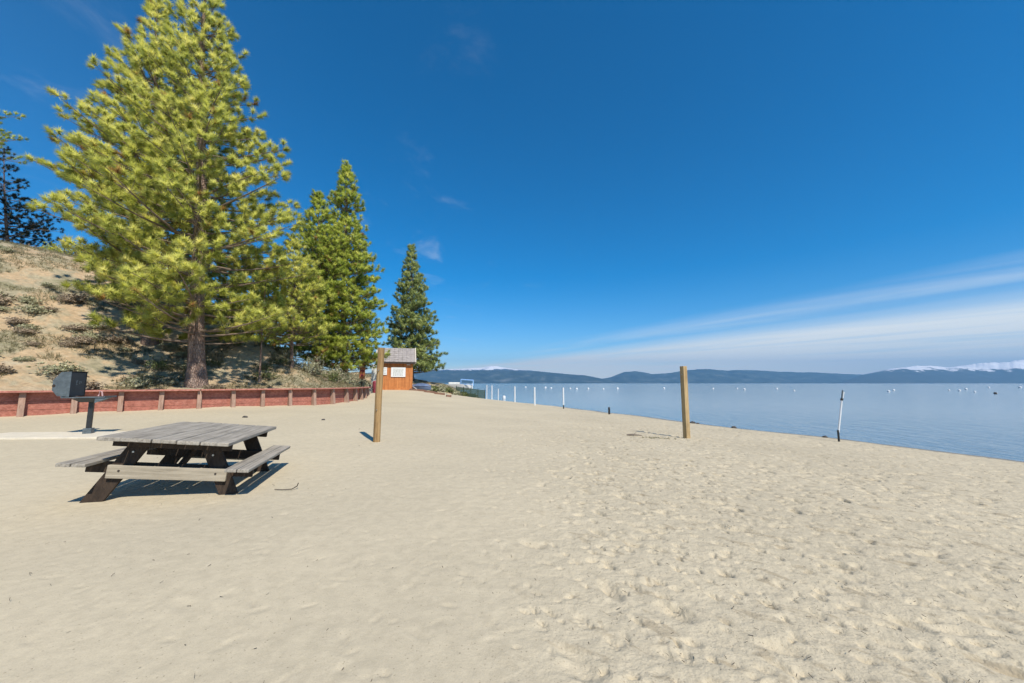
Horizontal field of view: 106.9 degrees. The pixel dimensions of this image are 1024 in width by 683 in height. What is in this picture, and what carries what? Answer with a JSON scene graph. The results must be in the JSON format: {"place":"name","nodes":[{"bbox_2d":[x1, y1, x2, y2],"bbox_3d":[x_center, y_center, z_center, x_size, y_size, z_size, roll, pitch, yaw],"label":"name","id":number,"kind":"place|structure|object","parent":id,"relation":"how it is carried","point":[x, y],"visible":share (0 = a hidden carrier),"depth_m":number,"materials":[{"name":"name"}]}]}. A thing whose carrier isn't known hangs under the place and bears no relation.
{"place":"outdoors","nodes":[
{"label":"outdoors","id":0,"kind":"place"},
{"bbox_2d":[0,239,475,410],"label":"hillside","id":1,"kind":"structure","parent":0,"point":[239,360],"depth_m":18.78,"materials":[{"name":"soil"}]},
{"bbox_2d":[0,306,15,310],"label":"sagebrush","id":2,"kind":"object","parent":1,"relation":"on","point":[2,308],"visible":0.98,"depth_m":17.16,"materials":[{"name":"green plant"}]},
{"bbox_2d":[0,292,17,304],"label":"brush","id":3,"kind":"object","parent":1,"relation":"on","point":[3,299],"visible":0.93,"depth_m":17.54,"materials":[{"name":"brown plant"}]},
{"bbox_2d":[0,363,18,372],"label":"brush","id":4,"kind":"object","parent":1,"relation":"on","point":[8,369],"visible":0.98,"depth_m":13.89,"materials":[{"name":"brown plant"}]},
{"bbox_2d":[0,246,19,252],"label":"sagebrush","id":5,"kind":"object","parent":1,"relation":"on","point":[9,249],"visible":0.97,"depth_m":21.28,"materials":[{"name":"green plant"}]},
{"bbox_2d":[0,110,29,164],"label":"pine tree","id":6,"kind":"object","parent":1,"relation":"on","point":[7,136],"visible":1,"depth_m":27.78,"materials":[{"name":"green plant"}]},
{"bbox_2d":[3,316,33,323],"bbox_3d":[-22.135,-0.961,16.906,1.062,0.422,0.994,3,-7,-29],"label":"brush","id":7,"kind":"object","parent":1,"relation":"on","point":[15,320],"visible":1,"depth_m":16.84,"materials":[{"name":"brown plant"}]},
{"bbox_2d":[11,356,39,360],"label":"sagebrush","id":8,"kind":"object","parent":1,"relation":"on","point":[24,358],"visible":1,"depth_m":14.85,"materials":[{"name":"green plant"}]},
{"bbox_2d":[9,326,42,333],"bbox_3d":[-21.220,-0.477,16.619,0.946,0.348,1.110,3,-7,-28],"label":"brush","id":9,"kind":"object","parent":1,"relation":"on","point":[25,331],"visible":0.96,"depth_m":16.49,"materials":[{"name":"brown plant"}]},
{"bbox_2d":[8,323,46,329],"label":"sagebrush","id":10,"kind":"object","parent":1,"relation":"on","point":[27,325],"visible":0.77,"depth_m":16.81,"materials":[{"name":"green plant"}]},
{"bbox_2d":[11,293,46,303],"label":"sagebrush","id":11,"kind":"object","parent":1,"relation":"on","point":[25,299],"visible":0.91,"depth_m":18.34,"materials":[{"name":"green plant"}]},
{"bbox_2d":[0,146,64,246],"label":"pine tree","id":12,"kind":"object","parent":1,"relation":"on","point":[32,226],"visible":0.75,"depth_m":31.11,"materials":[{"name":"green plant"}]},
{"bbox_2d":[23,341,44,345],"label":"brush","id":13,"kind":"object","parent":1,"relation":"on","point":[33,343],"visible":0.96,"depth_m":15.89,"materials":[{"name":"plant"}]},
{"bbox_2d":[13,302,56,313],"bbox_3d":[-22.298,-1.547,17.721,1.125,0.613,1.308,-4,-7,33],"label":"sagebrush","id":14,"kind":"object","parent":1,"relation":"on","point":[34,309],"visible":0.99,"depth_m":17.57,"materials":[{"name":"green plant"}]},
{"bbox_2d":[40,282,61,287],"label":"sagebrush","id":15,"kind":"object","parent":1,"relation":"on","point":[49,285],"visible":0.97,"depth_m":20.21,"materials":[{"name":"green plant"}]},
{"bbox_2d":[41,305,61,310],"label":"brush","id":16,"kind":"object","parent":1,"relation":"on","point":[48,309],"visible":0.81,"depth_m":18.12,"materials":[{"name":"brown plant"}]},
{"bbox_2d":[37,241,68,251],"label":"hilltop bush","id":17,"kind":"object","parent":1,"relation":"on","point":[54,247],"visible":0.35,"depth_m":27.24,"materials":[{"name":"green plant"}]},
{"bbox_2d":[26,360,88,374],"bbox_3d":[-17.842,1.050,14.964,1.592,0.672,1.739,6,-9,-44],"label":"sagebrush","id":18,"kind":"object","parent":1,"relation":"on","point":[62,367],"visible":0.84,"depth_m":14.79,"materials":[{"name":"green plant"}]},
{"bbox_2d":[57,339,80,346],"bbox_3d":[-19.500,0.075,16.665,0.724,0.340,0.707,0,-6,-1],"label":"brush","id":19,"kind":"object","parent":1,"relation":"on","point":[68,343],"visible":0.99,"depth_m":16.58,"materials":[{"name":"brown plant"}]},
{"bbox_2d":[57,238,85,255],"bbox_3d":[-30.772,-6.571,26.962,1.852,1.525,2.126,0,-6,0],"label":"hilltop bush","id":20,"kind":"object","parent":1,"relation":"on","point":[72,251],"visible":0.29,"depth_m":26.54,"materials":[{"name":"green plant"}]},
{"bbox_2d":[56,291,94,303],"bbox_3d":[-22.956,-2.280,19.952,1.342,0.722,1.386,6,-8,-42],"label":"brush","id":21,"kind":"object","parent":1,"relation":"on","point":[74,298],"visible":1,"depth_m":19.72,"materials":[{"name":"brown plant"}]},
{"bbox_2d":[59,324,91,330],"bbox_3d":[-20.611,-0.674,17.942,1.219,0.342,1.106,-3,-7,25],"label":"brush","id":22,"kind":"object","parent":1,"relation":"on","point":[74,327],"visible":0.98,"depth_m":17.81,"materials":[{"name":"brown plant"}]},
{"bbox_2d":[59,335,105,343],"bbox_3d":[-19.780,-0.086,17.514,1.505,0.504,1.748,6,-9,-43],"label":"brush","id":23,"kind":"object","parent":1,"relation":"on","point":[80,338],"visible":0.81,"depth_m":17.31,"materials":[{"name":"brown plant"}]},
{"bbox_2d":[70,330,111,340],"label":"sagebrush","id":24,"kind":"object","parent":1,"relation":"on","point":[89,334],"visible":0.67,"depth_m":17.79,"materials":[{"name":"green plant"}]},
{"bbox_2d":[86,380,106,389],"bbox_3d":[-16.430,1.665,14.554,1.304,0.467,1.219,-3,-7,24],"label":"brush","id":25,"kind":"object","parent":1,"relation":"on","point":[92,385],"visible":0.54,"depth_m":14.64,"materials":[{"name":"brown plant"}]},
{"bbox_2d":[81,322,117,328],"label":"sagebrush","id":26,"kind":"object","parent":1,"relation":"on","point":[98,326],"visible":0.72,"depth_m":18.62,"materials":[{"name":"green plant"}]},
{"bbox_2d":[73,217,157,310],"bbox_3d":[-21.791,-4.261,21.367,3.431,5.905,3.112,1,-6,-8],"label":"pine tree","id":27,"kind":"object","parent":1,"relation":"on","point":[98,283],"visible":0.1,"depth_m":20.56,"materials":[{"name":"green plant"}]},
{"bbox_2d":[97,333,133,342],"bbox_3d":[-19.461,-0.126,18.579,1.380,0.463,1.688,4,-7,-31],"label":"brush","id":28,"kind":"object","parent":1,"relation":"on","point":[113,339],"visible":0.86,"depth_m":18.42,"materials":[{"name":"brown plant"}]},
{"bbox_2d":[116,346,132,350],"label":"sagebrush","id":29,"kind":"object","parent":1,"relation":"on","point":[125,348],"visible":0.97,"depth_m":18.14,"materials":[{"name":"green plant"}]},
{"bbox_2d":[119,374,140,381],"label":"brush","id":30,"kind":"object","parent":1,"relation":"on","point":[127,378],"visible":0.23,"depth_m":16.12,"materials":[{"name":"plant"}]},
{"bbox_2d":[23,0,242,345],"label":"pine tree","id":31,"kind":"object","parent":1,"relation":"on","point":[130,116],"visible":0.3,"depth_m":18.97,"materials":[{"name":"green plant"}]},
{"bbox_2d":[129,358,144,363],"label":"brush","id":32,"kind":"object","parent":1,"relation":"on","point":[140,361],"visible":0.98,"depth_m":17.68,"materials":[{"name":"green plant"}]},
{"bbox_2d":[110,372,164,387],"bbox_3d":[-15.649,1.653,16.006,1.410,0.721,1.696,0,-6,1],"label":"sagebrush","id":33,"kind":"object","parent":1,"relation":"on","point":[141,380],"visible":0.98,"depth_m":15.84,"materials":[{"name":"green plant"}]},
{"bbox_2d":[143,374,162,377],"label":"sagebrush","id":34,"kind":"object","parent":1,"relation":"on","point":[151,375],"visible":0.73,"depth_m":16.77,"materials":[{"name":"green plant"}]},
{"bbox_2d":[142,355,172,369],"bbox_3d":[-16.327,1.002,17.541,1.076,0.716,1.525,5,-8,-38],"label":"shrub","id":35,"kind":"object","parent":1,"relation":"on","point":[158,365],"visible":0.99,"depth_m":17.41,"materials":[{"name":"green plant"}]},
{"bbox_2d":[163,380,177,384],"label":"sagebrush","id":36,"kind":"object","parent":1,"relation":"on","point":[170,382],"visible":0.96,"depth_m":16.68,"materials":[{"name":"green plant"}]},
{"bbox_2d":[156,343,187,349],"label":"sagebrush","id":37,"kind":"object","parent":1,"relation":"on","point":[171,346],"visible":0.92,"depth_m":19.39,"materials":[{"name":"green plant"}]},
{"bbox_2d":[163,362,186,368],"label":"sagebrush","id":38,"kind":"object","parent":1,"relation":"on","point":[180,365],"visible":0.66,"depth_m":18.10,"materials":[{"name":"green plant"}]},
{"bbox_2d":[37,0,313,387],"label":"pine tree","id":39,"kind":"object","parent":1,"relation":"on","point":[198,307],"visible":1,"depth_m":17.05,"materials":[{"name":"green plant"}]},
{"bbox_2d":[174,351,187,356],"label":"sagebrush","id":40,"kind":"object","parent":1,"relation":"on","point":[181,354],"visible":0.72,"depth_m":19.07,"materials":[{"name":"green plant"}]},
{"bbox_2d":[203,383,225,387],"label":"brush","id":41,"kind":"object","parent":1,"relation":"on","point":[213,386],"visible":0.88,"depth_m":17.27,"materials":[{"name":"plant"}]},
{"bbox_2d":[206,358,226,365],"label":"shrub","id":42,"kind":"object","parent":1,"relation":"on","point":[216,363],"visible":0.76,"depth_m":19.23,"materials":[{"name":"green plant"}]},
{"bbox_2d":[211,261,249,322],"bbox_3d":[-20.783,-2.698,27.270,4.322,7.886,4.181,2,-6,-14],"label":"pine tree","id":43,"kind":"object","parent":1,"relation":"on","point":[238,295],"visible":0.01,"depth_m":27.34,"materials":[{"name":"green plant"}]},
{"bbox_2d":[219,341,245,345],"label":"shrub","id":44,"kind":"object","parent":1,"relation":"on","point":[238,344],"visible":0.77,"depth_m":21.11,"materials":[{"name":"green plant"}]},
{"bbox_2d":[215,254,285,346],"bbox_3d":[-19.828,-2.808,28.964,4.660,9.487,4.701,0,-6,0],"label":"pine tree","id":45,"kind":"object","parent":1,"relation":"on","point":[268,339],"visible":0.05,"depth_m":28.83,"materials":[{"name":"green plant"}]},
{"bbox_2d":[233,271,287,381],"bbox_3d":[-13.149,-0.751,19.824,2.519,6.491,2.567,0,-6,0],"label":"pine tree","id":46,"kind":"object","parent":1,"relation":"on","point":[263,326],"visible":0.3,"depth_m":19.90,"materials":[{"name":"green plant"}]},
{"bbox_2d":[246,369,279,379],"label":"shrub","id":47,"kind":"object","parent":1,"relation":"on","point":[268,375],"visible":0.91,"depth_m":19.79,"materials":[{"name":"green plant"}]},
{"bbox_2d":[252,364,276,368],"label":"shrub","id":48,"kind":"object","parent":1,"relation":"on","point":[264,366],"visible":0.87,"depth_m":20.52,"materials":[{"name":"green plant"}]},
{"bbox_2d":[248,242,301,356],"bbox_3d":[-19.372,-2.925,31.534,4.829,11.453,5.154,-6,-9,44],"label":"pine tree","id":49,"kind":"object","parent":1,"relation":"on","point":[271,294],"visible":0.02,"depth_m":31.48,"materials":[{"name":"green plant"}]},
{"bbox_2d":[273,344,287,352],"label":"shrub","id":50,"kind":"object","parent":1,"relation":"on","point":[277,349],"visible":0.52,"depth_m":23.02,"materials":[{"name":"green plant"}]},
{"bbox_2d":[270,356,291,365],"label":"shrub","id":51,"kind":"object","parent":1,"relation":"on","point":[279,362],"visible":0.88,"depth_m":21.65,"materials":[{"name":"green plant"}]},
{"bbox_2d":[271,347,301,363],"bbox_3d":[-13.256,0.862,22.244,1.638,1.063,1.758,2,-7,-17],"label":"pale bush","id":52,"kind":"object","parent":1,"relation":"on","point":[281,355],"visible":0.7,"depth_m":22.03,"materials":[{"name":"green plant"}]},
{"bbox_2d":[252,231,335,368],"bbox_3d":[-12.960,-2.393,22.602,4.752,8.777,4.566,0,-6,0],"label":"pine tree","id":53,"kind":"object","parent":1,"relation":"on","point":[313,302],"visible":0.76,"depth_m":22.10,"materials":[{"name":"green plant"}]},
{"bbox_2d":[298,352,325,374],"bbox_3d":[-12.302,1.316,22.730,2.327,1.466,1.797,0,-6,0],"label":"pale bush","id":54,"kind":"object","parent":1,"relation":"on","point":[311,369],"visible":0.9,"depth_m":22.69,"materials":[{"name":"green plant"}]},
{"bbox_2d":[284,188,355,375],"bbox_3d":[-13.982,-4.333,27.523,5.256,14.246,5.421,0,-6,0],"label":"pine tree","id":55,"kind":"object","parent":1,"relation":"on","point":[310,238],"visible":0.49,"depth_m":26.97,"materials":[{"name":"green plant"}]},
{"bbox_2d":[318,362,348,380],"bbox_3d":[-11.889,2.032,25.001,2.448,1.310,2.145,-3,-7,22],"label":"pale bush","id":56,"kind":"object","parent":1,"relation":"on","point":[334,371],"visible":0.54,"depth_m":24.88,"materials":[{"name":"green plant"}]},
{"bbox_2d":[323,372,347,382],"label":"shrub","id":57,"kind":"object","parent":1,"relation":"on","point":[333,378],"visible":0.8,"depth_m":24.03,"materials":[{"name":"green plant"}]},
{"bbox_2d":[305,158,390,375],"bbox_3d":[-12.607,-5.495,29.069,6.966,18.148,6.586,0,-6,0],"label":"pine tree","id":58,"kind":"object","parent":1,"relation":"on","point":[364,352],"visible":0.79,"depth_m":28.43,"materials":[{"name":"green plant"}]},
{"bbox_2d":[340,372,362,384],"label":"pale bush","id":59,"kind":"object","parent":1,"relation":"on","point":[349,380],"visible":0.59,"depth_m":27.02,"materials":[{"name":"green plant"}]},
{"bbox_2d":[349,378,372,388],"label":"pale bush","id":60,"kind":"object","parent":1,"relation":"on","point":[364,384],"visible":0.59,"depth_m":29.14,"materials":[{"name":"green plant"}]},
{"bbox_2d":[359,363,364,386],"bbox_3d":[-11.407,2.689,28.893,0.420,2.102,0.076,0,-6,0],"label":"sign board","id":61,"kind":"object","parent":1,"relation":"on","point":[362,374],"visible":0.87,"depth_m":28.88,"materials":[{"name":"brown wood"}]},
{"bbox_2d":[375,244,448,381],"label":"pine tree","id":62,"kind":"object","parent":1,"relation":"on","point":[420,329],"visible":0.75,"depth_m":40.72,"materials":[{"name":"green plant"}]},
{"bbox_2d":[437,384,447,391],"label":"bank shrub","id":63,"kind":"object","parent":1,"relation":"on","point":[441,388],"visible":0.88,"depth_m":39.08,"materials":[{"name":"green plant"}]},
{"bbox_2d":[444,387,453,392],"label":"bank shrub","id":64,"kind":"object","parent":1,"relation":"on","point":[449,389],"visible":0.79,"depth_m":39.69,"materials":[{"name":"green plant"}]},
{"bbox_2d":[451,390,461,394],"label":"bank shrub","id":65,"kind":"object","parent":1,"relation":"on","point":[455,392],"visible":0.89,"depth_m":40.08,"materials":[{"name":"green plant"}]},
{"bbox_2d":[368,366,540,373],"bbox_3d":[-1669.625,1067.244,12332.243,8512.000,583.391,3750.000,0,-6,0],"label":"peak range","id":66,"kind":"structure","parent":0,"point":[493,368],"depth_m":12214.95,"materials":[{"name":"white snow"}]},
{"bbox_2d":[0,388,1023,682],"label":"beach","id":67,"kind":"structure","parent":0,"point":[480,500],"depth_m":3.13,"materials":[{"name":"beige sand"}]},
{"bbox_2d":[0,431,126,439],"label":"concrete pad","id":68,"kind":"object","parent":67,"relation":"on","point":[39,435],"visible":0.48,"depth_m":9.17,"materials":[{"name":"beige concrete"}]},
{"bbox_2d":[52,371,116,433],"bbox_3d":[-10.786,1.606,9.581,1.090,1.685,0.560,3,-7,-24],"label":"pedestal grill","id":69,"kind":"object","parent":68,"relation":"on","point":[71,384],"visible":0.88,"depth_m":9.47,"materials":[{"name":"black paint"}]},
{"bbox_2d":[55,422,289,502],"bbox_3d":[-4.449,1.712,5.350,1.876,0.901,1.910,8,-8,-15],"label":"picnic table","id":70,"kind":"object","parent":67,"relation":"on","point":[211,443],"visible":0.93,"depth_m":4.82,"materials":[{"name":"grey wood"}]},
{"bbox_2d":[0,387,370,416],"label":"retaining wall","id":71,"kind":"structure","parent":67,"relation":"on","point":[29,403],"depth_m":15.78,"materials":[{"name":"red wood"}]},
{"bbox_2d":[371,364,376,390],"bbox_3d":[-11.314,3.046,31.370,0.620,2.326,0.060,0,-6,0],"label":"standing board","id":72,"kind":"object","parent":67,"relation":"on","point":[373,374],"visible":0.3,"depth_m":31.38,"materials":[{"name":"white paint"}]},
{"bbox_2d":[372,381,375,392],"bbox_3d":[-10.674,3.532,29.591,0.440,0.943,0.440,0,-6,0],"label":"litter bin","id":73,"kind":"object","parent":67,"relation":"on","point":[373,386],"visible":0.58,"depth_m":29.42,"materials":[{"name":"red paint"}]},
{"bbox_2d":[373,348,384,441],"bbox_3d":[-3.217,1.418,9.148,0.187,2.545,0.187,-6,-8,42],"label":"volleyball post","id":74,"kind":"object","parent":67,"relation":"on","point":[378,400],"visible":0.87,"depth_m":9.10,"materials":[{"name":"brown wood"}]},
{"bbox_2d":[376,348,415,389],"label":"beach shed","id":75,"kind":"structure","parent":67,"relation":"on","point":[399,363],"depth_m":33.00,"materials":[{"name":"orange wood"}]},
{"bbox_2d":[412,383,430,389],"bbox_3d":[-8.335,4.049,34.256,2.250,0.763,1.080,-1,-6,12],"label":"covered dinghy","id":76,"kind":"object","parent":67,"relation":"on","point":[423,386],"visible":0.73,"depth_m":33.93,"materials":[{"name":"blue fabric"}]},
{"bbox_2d":[447,379,473,389],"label":"white boat","id":77,"kind":"object","parent":67,"relation":"on","point":[457,384],"visible":0.64,"depth_m":46.22,"materials":[{"name":"plastic"}]},
{"bbox_2d":[456,386,484,398],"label":"windscreen fence","id":78,"kind":"object","parent":67,"relation":"on","point":[476,392],"visible":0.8,"depth_m":42.20,"materials":[{"name":"green fabric"}]},
{"bbox_2d":[9,432,1021,682],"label":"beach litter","id":79,"kind":"object","parent":67,"relation":"on","point":[735,584],"visible":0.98,"depth_m":2.50,"materials":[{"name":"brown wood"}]},
{"bbox_2d":[630,435,675,439],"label":"dry weeds","id":80,"kind":"object","parent":67,"relation":"on","point":[654,437],"visible":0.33,"depth_m":11.35,"materials":[{"name":"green plant"}]},
{"bbox_2d":[680,366,689,437],"bbox_3d":[5.481,2.061,12.039,0.198,2.554,0.155,3,-7,-22],"label":"volleyball post","id":81,"kind":"object","parent":67,"relation":"on","point":[685,402],"visible":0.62,"depth_m":12.01,"materials":[{"name":"brown wood"}]},
{"bbox_2d":[837,390,843,441],"bbox_3d":[11.446,2.725,13.181,0.375,2.058,0.084,0,-6,0],"label":"leaning pole","id":82,"kind":"object","parent":67,"relation":"in","point":[840,412],"visible":0.91,"depth_m":13.18,"materials":[{"name":"white metal"}]},
{"bbox_2d":[0,0,1023,378],"label":"sky","id":83,"kind":"structure","parent":0,"point":[601,189],"materials":[{"name":"blue"}]},
{"bbox_2d":[414,370,619,382],"bbox_3d":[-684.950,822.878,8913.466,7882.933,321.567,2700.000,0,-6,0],"label":"forested mountains","id":84,"kind":"structure","parent":0,"point":[488,376],"depth_m":8106.58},
{"bbox_2d":[603,369,860,382],"bbox_3d":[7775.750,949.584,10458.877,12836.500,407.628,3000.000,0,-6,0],"label":"shore mountains","id":85,"kind":"structure","parent":0,"point":[721,376],"depth_m":9571.65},
{"bbox_2d":[441,383,1023,461],"bbox_3d":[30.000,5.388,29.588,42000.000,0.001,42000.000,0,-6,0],"label":"lake water","id":86,"kind":"structure","parent":0,"point":[983,420],"depth_m":34.80,"materials":[{"name":"blue liquid"}]},
{"bbox_2d":[843,360,1023,382],"bbox_3d":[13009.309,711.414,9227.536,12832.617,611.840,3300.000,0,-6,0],"label":"snowy mountains","id":87,"kind":"structure","parent":0,"point":[1003,372],"depth_m":8305.77,"materials":[{"name":"blue stone"}]}
]}

